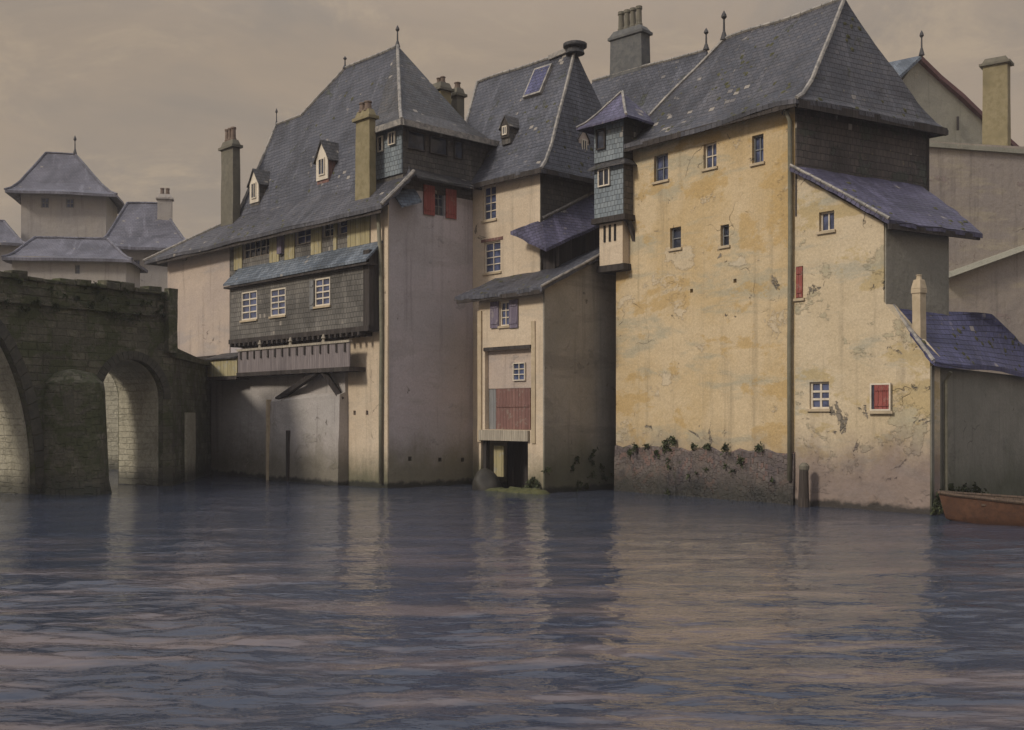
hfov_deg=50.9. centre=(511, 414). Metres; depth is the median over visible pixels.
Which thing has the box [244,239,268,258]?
window
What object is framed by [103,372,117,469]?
quay wall
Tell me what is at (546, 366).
mill house
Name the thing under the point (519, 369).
window
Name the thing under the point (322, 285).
window
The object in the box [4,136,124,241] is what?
tower house
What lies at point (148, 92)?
sky
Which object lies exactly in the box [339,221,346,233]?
window
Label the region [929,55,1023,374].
terrace building
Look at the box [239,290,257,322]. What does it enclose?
window
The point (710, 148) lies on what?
window
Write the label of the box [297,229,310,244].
window
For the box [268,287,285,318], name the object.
window
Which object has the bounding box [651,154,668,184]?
window
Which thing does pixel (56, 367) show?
stone bridge
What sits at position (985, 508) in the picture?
rowing boat
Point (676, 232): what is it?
window
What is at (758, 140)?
window
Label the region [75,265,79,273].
window
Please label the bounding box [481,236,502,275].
window
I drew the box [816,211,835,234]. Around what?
window
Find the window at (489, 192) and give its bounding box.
[481,185,496,222]
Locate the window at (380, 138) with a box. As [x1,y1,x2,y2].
[377,135,382,152]
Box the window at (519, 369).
[513,362,525,380]
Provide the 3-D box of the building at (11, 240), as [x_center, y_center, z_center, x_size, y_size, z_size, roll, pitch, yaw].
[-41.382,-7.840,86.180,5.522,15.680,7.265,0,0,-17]
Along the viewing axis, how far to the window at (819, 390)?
35.21 m
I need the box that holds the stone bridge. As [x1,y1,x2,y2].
[0,270,210,494]
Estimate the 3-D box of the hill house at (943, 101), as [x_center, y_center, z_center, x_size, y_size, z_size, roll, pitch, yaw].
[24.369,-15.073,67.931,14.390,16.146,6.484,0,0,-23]
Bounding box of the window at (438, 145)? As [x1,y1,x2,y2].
[429,134,447,156]
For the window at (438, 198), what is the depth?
45.49 m
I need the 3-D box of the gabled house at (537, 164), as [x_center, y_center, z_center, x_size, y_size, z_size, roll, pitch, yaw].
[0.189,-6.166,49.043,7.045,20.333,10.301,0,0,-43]
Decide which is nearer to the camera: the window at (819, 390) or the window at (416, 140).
the window at (819, 390)
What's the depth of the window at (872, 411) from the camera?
33.43 m
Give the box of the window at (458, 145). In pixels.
[454,140,463,159]
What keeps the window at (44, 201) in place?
in the tower house at (61, 194)
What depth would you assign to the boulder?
42.68 m
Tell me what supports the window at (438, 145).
in the riverside house at (320, 277)
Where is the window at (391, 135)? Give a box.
[388,131,395,145]
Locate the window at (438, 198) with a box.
[435,195,442,215]
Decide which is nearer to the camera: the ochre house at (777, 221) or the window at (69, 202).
the ochre house at (777, 221)
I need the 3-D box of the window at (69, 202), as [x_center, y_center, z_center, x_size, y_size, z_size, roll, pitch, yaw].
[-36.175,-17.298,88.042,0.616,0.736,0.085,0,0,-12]
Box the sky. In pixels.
[0,0,1023,238]
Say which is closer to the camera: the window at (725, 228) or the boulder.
the window at (725, 228)
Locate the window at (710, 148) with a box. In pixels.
[701,143,717,171]
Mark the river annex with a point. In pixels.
(982, 430)
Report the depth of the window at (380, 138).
44.99 m
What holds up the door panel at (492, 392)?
in the mill house at (546, 366)
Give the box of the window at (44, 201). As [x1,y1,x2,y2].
[41,198,48,207]
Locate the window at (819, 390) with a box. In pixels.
[806,382,830,411]
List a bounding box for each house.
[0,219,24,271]
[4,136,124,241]
[104,188,184,291]
[143,25,498,487]
[433,40,601,479]
[455,191,615,493]
[576,0,982,514]
[591,5,709,113]
[889,30,1018,145]
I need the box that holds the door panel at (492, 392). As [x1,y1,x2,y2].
[489,389,495,428]
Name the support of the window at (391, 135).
in the riverside house at (320, 277)
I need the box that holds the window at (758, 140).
[749,135,764,166]
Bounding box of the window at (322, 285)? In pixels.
[313,277,330,308]
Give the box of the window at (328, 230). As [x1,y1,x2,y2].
[324,224,332,236]
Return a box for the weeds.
[0,278,988,514]
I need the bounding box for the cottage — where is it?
[1,236,147,287]
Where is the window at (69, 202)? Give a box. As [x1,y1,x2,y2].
[66,199,73,207]
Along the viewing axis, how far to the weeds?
40.65 m
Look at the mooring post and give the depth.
34.82 m
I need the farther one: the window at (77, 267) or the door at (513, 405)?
the window at (77, 267)
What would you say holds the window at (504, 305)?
in the mill house at (546, 366)
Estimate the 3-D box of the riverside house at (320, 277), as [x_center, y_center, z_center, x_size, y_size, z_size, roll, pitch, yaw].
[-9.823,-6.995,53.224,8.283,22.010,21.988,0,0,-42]
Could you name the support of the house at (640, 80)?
on the ground
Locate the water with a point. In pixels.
(218, 602)
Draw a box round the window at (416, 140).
[407,129,425,151]
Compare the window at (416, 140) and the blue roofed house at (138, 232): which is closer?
the window at (416, 140)
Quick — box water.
[0,470,1023,729]
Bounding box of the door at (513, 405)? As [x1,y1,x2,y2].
[496,388,530,429]
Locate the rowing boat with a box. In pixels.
[937,490,1023,525]
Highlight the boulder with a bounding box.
[472,468,501,489]
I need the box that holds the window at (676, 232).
[667,227,681,251]
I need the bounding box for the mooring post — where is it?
[798,463,808,506]
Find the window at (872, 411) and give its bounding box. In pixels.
[868,383,892,413]
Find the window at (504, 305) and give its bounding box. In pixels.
[498,302,509,328]
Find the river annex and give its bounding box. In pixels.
[893,274,1023,514]
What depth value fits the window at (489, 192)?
46.01 m
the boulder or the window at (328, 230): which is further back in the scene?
the window at (328, 230)
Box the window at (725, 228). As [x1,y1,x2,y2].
[718,225,730,248]

